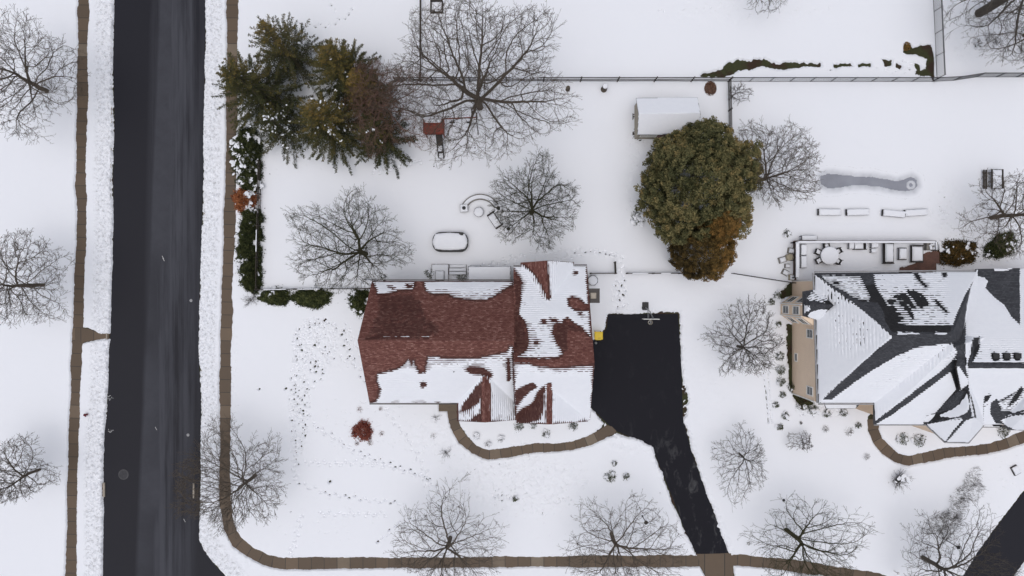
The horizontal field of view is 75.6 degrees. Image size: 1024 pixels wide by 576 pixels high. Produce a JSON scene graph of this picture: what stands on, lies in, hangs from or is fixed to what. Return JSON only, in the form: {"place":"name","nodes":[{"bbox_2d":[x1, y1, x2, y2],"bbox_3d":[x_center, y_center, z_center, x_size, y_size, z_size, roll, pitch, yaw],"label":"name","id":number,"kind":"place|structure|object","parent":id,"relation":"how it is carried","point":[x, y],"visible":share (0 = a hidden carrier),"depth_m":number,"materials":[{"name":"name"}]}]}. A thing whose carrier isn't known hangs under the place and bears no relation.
{"place":"outdoors","nodes":[
{"label":"outdoors","id":0,"kind":"place"},
{"bbox_2d":[65,0,89,575],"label":"sidewalk","id":1,"kind":"structure","parent":0,"point":[83,11],"depth_m":79.19,"materials":[{"name":"concrete"}]},
{"bbox_2d":[75,328,108,343],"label":"path","id":2,"kind":"structure","parent":0,"point":[82,335],"depth_m":79.18,"materials":[{"name":"concrete"}]},
{"bbox_2d":[103,0,224,575],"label":"road","id":3,"kind":"structure","parent":0,"point":[158,84],"depth_m":79.20,"materials":[{"name":"asphalt"}]},
{"bbox_2d":[118,469,128,479],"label":"manhole cover","id":4,"kind":"object","parent":3,"relation":"on","point":[123,474],"visible":1,"depth_m":79.18,"materials":[{"name":"metal"}]},
{"bbox_2d":[357,261,599,424],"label":"red roofed house","id":5,"kind":"structure","parent":0,"point":[518,348],"depth_m":69.12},
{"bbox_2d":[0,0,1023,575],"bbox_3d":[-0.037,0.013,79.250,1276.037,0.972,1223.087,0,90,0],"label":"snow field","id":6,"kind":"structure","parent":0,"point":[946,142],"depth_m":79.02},
{"bbox_2d":[447,411,604,459],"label":"front path","id":7,"kind":"structure","parent":0,"point":[464,440],"depth_m":79.19,"materials":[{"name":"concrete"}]},
{"bbox_2d":[219,0,884,575],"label":"sidewalk","id":8,"kind":"structure","parent":0,"point":[239,542],"depth_m":79.19,"materials":[{"name":"concrete"}]},
{"bbox_2d":[84,5,1023,573],"bbox_3d":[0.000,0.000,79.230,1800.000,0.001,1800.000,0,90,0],"label":"ground","id":9,"kind":"structure","parent":0,"point":[926,51],"depth_m":79.23,"materials":[{"name":"snow"}]},
{"bbox_2d":[0,432,60,504],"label":"bare tree","id":10,"kind":"object","parent":9,"relation":"on","point":[20,478],"visible":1,"depth_m":74.14,"materials":[{"name":"grey plant"}]},
{"bbox_2d":[0,228,76,328],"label":"bare tree","id":11,"kind":"object","parent":9,"relation":"on","point":[3,285],"visible":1,"depth_m":73.17,"materials":[{"name":"grey plant"}]},
{"bbox_2d":[0,4,90,143],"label":"bare tree","id":12,"kind":"object","parent":9,"relation":"on","point":[30,83],"visible":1,"depth_m":72.67,"materials":[{"name":"grey plant"}]},
{"bbox_2d":[168,413,290,539],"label":"bare tree","id":13,"kind":"object","parent":9,"relation":"on","point":[253,475],"visible":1,"depth_m":73.28,"materials":[{"name":"brown plant"}]},
{"bbox_2d":[230,187,259,215],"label":"hedge shrub","id":14,"kind":"object","parent":9,"relation":"on","point":[244,200],"visible":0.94,"depth_m":78.10,"materials":[{"name":"orange plant"}]},
{"bbox_2d":[227,124,266,161],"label":"hedge shrub","id":15,"kind":"object","parent":9,"relation":"on","point":[241,140],"visible":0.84,"depth_m":77.93,"materials":[{"name":"green plant"}]},
{"bbox_2d":[229,148,265,180],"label":"hedge shrub","id":16,"kind":"object","parent":9,"relation":"on","point":[242,163],"visible":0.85,"depth_m":77.86,"materials":[{"name":"green plant"}]},
{"bbox_2d":[232,238,265,262],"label":"hedge shrub","id":17,"kind":"object","parent":9,"relation":"on","point":[245,251],"visible":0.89,"depth_m":77.82,"materials":[{"name":"green plant"}]},
{"bbox_2d":[235,257,263,280],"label":"hedge shrub","id":18,"kind":"object","parent":9,"relation":"on","point":[247,268],"visible":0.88,"depth_m":77.96,"materials":[{"name":"green plant"}]},
{"bbox_2d":[234,170,264,195],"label":"hedge shrub","id":19,"kind":"object","parent":9,"relation":"on","point":[247,180],"visible":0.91,"depth_m":78.13,"materials":[{"name":"green plant"}]},
{"bbox_2d":[234,218,265,245],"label":"hedge shrub","id":20,"kind":"object","parent":9,"relation":"on","point":[244,232],"visible":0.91,"depth_m":77.84,"materials":[{"name":"green plant"}]},
{"bbox_2d":[238,271,265,296],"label":"hedge shrub","id":21,"kind":"object","parent":9,"relation":"on","point":[247,283],"visible":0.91,"depth_m":78.29,"materials":[{"name":"green plant"}]},
{"bbox_2d":[239,206,265,228],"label":"hedge shrub","id":22,"kind":"object","parent":9,"relation":"on","point":[249,215],"visible":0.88,"depth_m":78.05,"materials":[{"name":"green plant"}]},
{"bbox_2d":[254,160,260,289],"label":"rail fence","id":23,"kind":"object","parent":9,"relation":"on","point":[258,207],"visible":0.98,"depth_m":78.31,"materials":[{"name":"brown wood"}]},
{"bbox_2d":[211,48,313,141],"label":"spruce","id":24,"kind":"object","parent":9,"relation":"on","point":[243,81],"visible":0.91,"depth_m":72.51,"materials":[{"name":"green plant"}]},
{"bbox_2d":[257,284,291,306],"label":"juniper","id":25,"kind":"object","parent":9,"relation":"on","point":[277,298],"visible":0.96,"depth_m":78.60,"materials":[{"name":"green plant"}]},
{"bbox_2d":[251,94,317,168],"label":"spruce","id":26,"kind":"object","parent":9,"relation":"on","point":[281,123],"visible":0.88,"depth_m":75.01,"materials":[{"name":"green plant"}]},
{"bbox_2d":[247,13,325,97],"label":"spruce","id":27,"kind":"object","parent":9,"relation":"on","point":[286,52],"visible":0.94,"depth_m":72.95,"materials":[{"name":"green plant"}]},
{"bbox_2d":[287,285,333,310],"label":"juniper","id":28,"kind":"object","parent":9,"relation":"on","point":[310,299],"visible":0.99,"depth_m":78.66,"materials":[{"name":"green plant"}]},
{"bbox_2d":[256,288,369,289],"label":"rail fence","id":29,"kind":"object","parent":9,"relation":"on","point":[310,289],"visible":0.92,"depth_m":78.04,"materials":[{"name":"brown wood"}]},
{"bbox_2d":[290,86,371,175],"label":"spruce","id":30,"kind":"object","parent":9,"relation":"on","point":[328,120],"visible":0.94,"depth_m":73.24,"materials":[{"name":"green plant"}]},
{"bbox_2d":[283,182,416,293],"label":"bare tree","id":31,"kind":"object","parent":9,"relation":"on","point":[360,252],"visible":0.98,"depth_m":72.89,"materials":[{"name":"brown plant"}]},
{"bbox_2d":[305,37,394,122],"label":"spruce","id":32,"kind":"object","parent":9,"relation":"on","point":[335,63],"visible":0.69,"depth_m":71.40,"materials":[{"name":"green plant"}]},
{"bbox_2d":[347,287,368,318],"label":"juniper","id":33,"kind":"object","parent":9,"relation":"on","point":[357,298],"visible":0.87,"depth_m":78.20,"materials":[{"name":"green plant"}]},
{"bbox_2d":[350,419,373,441],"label":"barberry","id":34,"kind":"object","parent":9,"relation":"on","point":[362,430],"visible":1,"depth_m":78.74,"materials":[{"name":"red plant"}]},
{"bbox_2d":[342,67,397,124],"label":"spruce","id":35,"kind":"object","parent":9,"relation":"on","point":[353,75],"visible":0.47,"depth_m":71.66,"materials":[{"name":"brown plant"}]},
{"bbox_2d":[346,109,418,178],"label":"spruce","id":36,"kind":"object","parent":9,"relation":"on","point":[390,147],"visible":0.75,"depth_m":75.34,"materials":[{"name":"green plant"}]},
{"bbox_2d":[339,55,434,159],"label":"brown conifer","id":37,"kind":"object","parent":9,"relation":"on","point":[371,72],"visible":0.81,"depth_m":71.11,"materials":[{"name":"red plant"}]},
{"bbox_2d":[419,0,421,81],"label":"rail fence","id":38,"kind":"object","parent":9,"relation":"on","point":[419,35],"visible":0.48,"depth_m":78.13,"materials":[{"name":"brown wood"}]},
{"bbox_2d":[430,0,442,13],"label":"garden planter","id":39,"kind":"object","parent":9,"relation":"on","point":[435,2],"visible":0.63,"depth_m":78.86,"materials":[{"name":"white wood"}]},
{"bbox_2d":[432,264,448,278],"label":"back deck","id":40,"kind":"structure","parent":9,"relation":"on","point":[441,271],"depth_m":78.61,"materials":[{"name":"white wood"}]},
{"bbox_2d":[383,476,508,575],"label":"bare tree","id":41,"kind":"object","parent":9,"relation":"on","point":[449,544],"visible":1,"depth_m":73.74,"materials":[{"name":"grey plant"}]},
{"bbox_2d":[439,405,456,410],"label":"doorstep","id":42,"kind":"object","parent":9,"relation":"on","point":[447,407],"visible":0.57,"depth_m":79.06,"materials":[{"name":"brown concrete"}]},
{"bbox_2d":[432,232,467,251],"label":"covered tub","id":43,"kind":"object","parent":9,"relation":"on","point":[449,241],"visible":1,"depth_m":78.04,"materials":[{"name":"white paint"}]},
{"bbox_2d":[423,117,478,157],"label":"playset","id":44,"kind":"object","parent":9,"relation":"on","point":[438,135],"visible":0.69,"depth_m":76.84,"materials":[{"name":"red paint"}]},
{"bbox_2d":[449,265,466,274],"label":"garden steps","id":45,"kind":"structure","parent":9,"relation":"on","point":[457,269],"depth_m":78.77,"materials":[{"name":"white wood"}]},
{"bbox_2d":[360,0,582,168],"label":"bare tree","id":46,"kind":"object","parent":9,"relation":"on","point":[479,102],"visible":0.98,"depth_m":67.53,"materials":[{"name":"brown plant"}]},
{"bbox_2d":[474,207,483,216],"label":"fire pit","id":47,"kind":"object","parent":9,"relation":"on","point":[478,211],"visible":1,"depth_m":78.53,"materials":[{"name":"black paint"}]},
{"bbox_2d":[462,194,497,205],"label":"seat wall","id":48,"kind":"structure","parent":9,"relation":"on","point":[472,198],"depth_m":78.58,"materials":[{"name":"grey stone"}]},
{"bbox_2d":[468,266,510,278],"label":"flat canopy","id":49,"kind":"object","parent":9,"relation":"on","point":[489,272],"visible":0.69,"depth_m":76.14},
{"bbox_2d":[487,210,502,228],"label":"love seat","id":50,"kind":"object","parent":9,"relation":"on","point":[493,219],"visible":0.77,"depth_m":78.66,"materials":[{"name":"wicker"}]},
{"bbox_2d":[484,145,583,252],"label":"bare tree","id":51,"kind":"object","parent":9,"relation":"on","point":[531,211],"visible":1,"depth_m":73.72,"materials":[{"name":"grey plant"}]},
{"bbox_2d":[393,76,732,81],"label":"rail fence","id":52,"kind":"object","parent":9,"relation":"on","point":[617,80],"visible":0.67,"depth_m":78.13,"materials":[{"name":"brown wood"}]},
{"bbox_2d":[588,275,597,284],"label":"air conditioner","id":53,"kind":"object","parent":9,"relation":"on","point":[592,279],"visible":0.95,"depth_m":78.30,"materials":[{"name":"metal"}]},
{"bbox_2d":[603,470,616,481],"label":"garden shrub","id":54,"kind":"object","parent":9,"relation":"on","point":[611,475],"visible":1,"depth_m":78.69,"materials":[{"name":"white plant"}]},
{"bbox_2d":[558,489,687,575],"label":"bare tree","id":55,"kind":"object","parent":9,"relation":"on","point":[617,545],"visible":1,"depth_m":73.78,"materials":[{"name":"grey plant"}]},
{"bbox_2d":[630,210,648,226],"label":"garden shrub","id":56,"kind":"object","parent":9,"relation":"on","point":[640,218],"visible":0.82,"depth_m":78.72,"materials":[{"name":"white plant"}]},
{"bbox_2d":[642,302,659,324],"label":"basketball hoop","id":57,"kind":"object","parent":9,"relation":"on","point":[645,305],"visible":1,"depth_m":78.74,"materials":[{"name":"black paint"}]},
{"bbox_2d":[632,98,700,140],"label":"shed","id":58,"kind":"structure","parent":9,"relation":"on","point":[653,118],"depth_m":75.38,"materials":[{"name":"grey"}]},
{"bbox_2d":[633,115,764,245],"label":"round pine","id":59,"kind":"object","parent":9,"relation":"on","point":[668,161],"visible":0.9,"depth_m":70.79,"materials":[{"name":"green plant"}]},
{"bbox_2d":[667,220,737,281],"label":"bronze cypress","id":60,"kind":"object","parent":9,"relation":"on","point":[711,268],"visible":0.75,"depth_m":72.44,"materials":[{"name":"brown plant"}]},
{"bbox_2d":[697,554,733,575],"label":"driveway apron","id":61,"kind":"object","parent":9,"relation":"on","point":[715,564],"visible":1,"depth_m":79.18,"materials":[{"name":"concrete"}]},
{"bbox_2d":[706,205,741,247],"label":"bronze cypress","id":62,"kind":"object","parent":9,"relation":"on","point":[726,230],"visible":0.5,"depth_m":70.30,"materials":[{"name":"brown plant"}]},
{"bbox_2d":[728,79,732,127],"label":"rail fence","id":63,"kind":"object","parent":9,"relation":"on","point":[730,115],"visible":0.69,"depth_m":78.33,"materials":[{"name":"brown wood"}]},
{"bbox_2d":[711,422,768,511],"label":"bare tree","id":64,"kind":"object","parent":9,"relation":"on","point":[750,461],"visible":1,"depth_m":76.28,"materials":[{"name":"grey plant"}]},
{"bbox_2d":[728,80,753,105],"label":"bare tree","id":65,"kind":"object","parent":9,"relation":"on","point":[738,87],"visible":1,"depth_m":77.38,"materials":[{"name":"grey plant"}]},
{"bbox_2d":[698,293,787,377],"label":"bare tree","id":66,"kind":"object","parent":9,"relation":"on","point":[741,346],"visible":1,"depth_m":74.66,"materials":[{"name":"grey plant"}]},
{"bbox_2d":[744,0,787,15],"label":"bare tree","id":67,"kind":"object","parent":9,"relation":"on","point":[770,1],"visible":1,"depth_m":75.10,"materials":[{"name":"grey plant"}]},
{"bbox_2d":[730,115,824,209],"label":"bare tree","id":68,"kind":"object","parent":9,"relation":"on","point":[767,177],"visible":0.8,"depth_m":72.76,"materials":[{"name":"grey plant"}]},
{"bbox_2d":[786,430,812,450],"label":"shrub","id":69,"kind":"object","parent":9,"relation":"on","point":[804,443],"visible":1,"depth_m":77.80,"materials":[{"name":"grey plant"}]},
{"bbox_2d":[796,398,812,410],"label":"garden shrub","id":70,"kind":"object","parent":9,"relation":"on","point":[804,406],"visible":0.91,"depth_m":78.79,"materials":[{"name":"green plant"}]},
{"bbox_2d":[738,490,882,575],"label":"bare tree","id":71,"kind":"object","parent":9,"relation":"on","point":[796,537],"visible":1,"depth_m":73.67,"materials":[{"name":"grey plant"}]},
{"bbox_2d":[817,209,840,214],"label":"pool lounger","id":72,"kind":"object","parent":9,"relation":"on","point":[828,211],"visible":1,"depth_m":78.57,"materials":[{"name":"wicker"}]},
{"bbox_2d":[730,77,939,81],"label":"picket fence","id":73,"kind":"object","parent":9,"relation":"on","point":[794,78],"visible":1,"depth_m":78.20,"materials":[{"name":"black paint"}]},
{"bbox_2d":[845,208,868,215],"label":"pool lounger","id":74,"kind":"object","parent":9,"relation":"on","point":[851,212],"visible":1,"depth_m":78.57,"materials":[{"name":"wicker"}]},
{"bbox_2d":[791,241,939,279],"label":"raised deck","id":75,"kind":"structure","parent":9,"relation":"on","point":[860,260],"depth_m":78.11,"materials":[{"name":"wood"}]},
{"bbox_2d":[799,256,806,267],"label":"storage bench","id":76,"kind":"object","parent":75,"relation":"on","point":[803,261],"visible":1,"depth_m":77.52,"materials":[{"name":"wicker"}]},
{"bbox_2d":[820,247,838,264],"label":"patio table","id":77,"kind":"object","parent":75,"relation":"on","point":[829,255],"visible":1,"depth_m":77.20,"materials":[{"name":"wicker"}]},
{"bbox_2d":[852,243,866,249],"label":"lounge chair","id":78,"kind":"object","parent":75,"relation":"on","point":[860,246],"visible":0.97,"depth_m":77.57,"materials":[{"name":"wicker"}]},
{"bbox_2d":[882,243,893,263],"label":"outdoor sofa","id":79,"kind":"object","parent":75,"relation":"on","point":[888,253],"visible":0.96,"depth_m":77.56,"materials":[{"name":"wicker"}]},
{"bbox_2d":[897,248,906,259],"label":"coffee table","id":80,"kind":"object","parent":75,"relation":"on","point":[902,253],"visible":1,"depth_m":77.53,"materials":[{"name":"wicker"}]},
{"bbox_2d":[910,245,923,262],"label":"double seat","id":81,"kind":"object","parent":75,"relation":"on","point":[916,253],"visible":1,"depth_m":77.59,"materials":[{"name":"wicker"}]},
{"bbox_2d":[924,242,937,249],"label":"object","id":82,"kind":"object","parent":75,"relation":"on","point":[929,246],"visible":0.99,"depth_m":77.52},
{"bbox_2d":[881,209,905,217],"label":"pool lounger","id":83,"kind":"object","parent":9,"relation":"on","point":[894,213],"visible":1,"depth_m":78.58,"materials":[{"name":"wicker"}]},
{"bbox_2d":[780,268,1023,443],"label":"beige house","id":84,"kind":"structure","parent":9,"relation":"on","point":[940,355],"depth_m":70.56,"materials":[{"name":"grey"}]},
{"bbox_2d":[891,467,912,493],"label":"round bare shrub","id":85,"kind":"object","parent":9,"relation":"on","point":[901,478],"visible":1,"depth_m":78.06,"materials":[{"name":"white plant"}]},
{"bbox_2d":[897,432,909,444],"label":"garden shrub","id":86,"kind":"object","parent":9,"relation":"on","point":[906,436],"visible":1,"depth_m":78.79,"materials":[{"name":"white plant"}]},
{"bbox_2d":[904,209,927,216],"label":"pool lounger","id":87,"kind":"object","parent":9,"relation":"on","point":[917,212],"visible":1,"depth_m":78.57,"materials":[{"name":"wicker"}]},
{"bbox_2d":[911,434,926,446],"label":"garden shrub","id":88,"kind":"object","parent":9,"relation":"on","point":[922,438],"visible":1,"depth_m":78.77,"materials":[{"name":"white plant"}]},
{"bbox_2d":[933,0,945,76],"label":"picket fence","id":89,"kind":"object","parent":9,"relation":"on","point":[942,31],"visible":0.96,"depth_m":78.04,"materials":[{"name":"black paint"}]},
{"bbox_2d":[922,495,969,538],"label":"ornamental bush","id":90,"kind":"object","parent":9,"relation":"on","point":[958,520],"visible":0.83,"depth_m":78.83,"materials":[{"name":"grey plant"}]},
{"bbox_2d":[936,236,980,268],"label":"brown bush","id":91,"kind":"object","parent":9,"relation":"on","point":[963,257],"visible":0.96,"depth_m":78.61,"materials":[{"name":"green plant"}]},
{"bbox_2d":[901,499,1021,575],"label":"bare tree","id":92,"kind":"object","parent":9,"relation":"on","point":[926,560],"visible":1,"depth_m":74.12,"materials":[{"name":"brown plant"}]},
{"bbox_2d":[949,467,984,504],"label":"ornamental bush","id":93,"kind":"object","parent":9,"relation":"on","point":[963,499],"visible":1,"depth_m":78.83,"materials":[{"name":"grey plant"}]},
{"bbox_2d":[958,240,980,256],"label":"brown bush","id":94,"kind":"object","parent":9,"relation":"on","point":[974,249],"visible":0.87,"depth_m":78.45,"materials":[{"name":"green plant"}]},
{"bbox_2d":[932,72,1023,81],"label":"picket fence","id":95,"kind":"object","parent":9,"relation":"on","point":[978,75],"visible":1,"depth_m":78.12,"materials":[{"name":"black paint"}]},
{"bbox_2d":[972,35,984,50],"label":"garden shrub","id":96,"kind":"object","parent":9,"relation":"on","point":[981,44],"visible":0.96,"depth_m":78.92,"materials":[{"name":"white plant"}]},
{"bbox_2d":[939,0,1023,63],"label":"bare tree","id":97,"kind":"object","parent":9,"relation":"on","point":[989,5],"visible":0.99,"depth_m":72.09,"materials":[{"name":"brown plant"}]},
{"bbox_2d":[953,168,1023,259],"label":"bare tree","id":98,"kind":"object","parent":9,"relation":"on","point":[996,217],"visible":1,"depth_m":73.98,"materials":[{"name":"brown plant"}]},
{"bbox_2d":[962,0,1023,69],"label":"bare tree","id":99,"kind":"object","parent":9,"relation":"on","point":[1008,12],"visible":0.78,"depth_m":74.69,"materials":[{"name":"brown plant"}]},
{"bbox_2d":[983,169,1003,188],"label":"picnic table","id":100,"kind":"object","parent":9,"relation":"on","point":[999,172],"visible":0.83,"depth_m":78.36,"materials":[{"name":"white wood"}]},
{"bbox_2d":[990,36,1006,50],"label":"garden shrub","id":101,"kind":"object","parent":9,"relation":"on","point":[997,46],"visible":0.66,"depth_m":78.89,"materials":[{"name":"white plant"}]},
{"bbox_2d":[981,230,1019,259],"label":"green bush","id":102,"kind":"object","parent":9,"relation":"on","point":[993,252],"visible":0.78,"depth_m":78.67,"materials":[{"name":"green plant"}]},
{"bbox_2d":[597,425,615,440],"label":"path","id":103,"kind":"structure","parent":0,"point":[605,431],"depth_m":79.18,"materials":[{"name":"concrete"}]},
{"bbox_2d":[591,314,727,553],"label":"driveway","id":104,"kind":"structure","parent":0,"point":[637,387],"depth_m":79.20,"materials":[{"name":"asphalt"}]},
{"bbox_2d":[704,81,716,95],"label":"leaf pile","id":105,"kind":"object","parent":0,"point":[710,87],"visible":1,"depth_m":78.82,"materials":[{"name":"brown plant"}]},
{"bbox_2d":[820,174,916,190],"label":"pool ice","id":106,"kind":"structure","parent":0,"point":[833,181],"depth_m":79.22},
{"bbox_2d":[867,419,1023,465],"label":"front path","id":107,"kind":"structure","parent":0,"point":[885,448],"depth_m":79.19,"materials":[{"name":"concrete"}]},
{"bbox_2d":[963,492,1023,575],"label":"neighbour driveway","id":108,"kind":"structure","parent":0,"point":[1010,539],"depth_m":79.20,"materials":[{"name":"asphalt"}]},
{"bbox_2d":[1010,464,1020,475],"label":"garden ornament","id":109,"kind":"object","parent":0,"point":[1015,470],"visible":1,"depth_m":78.71,"materials":[{"name":"stone"}]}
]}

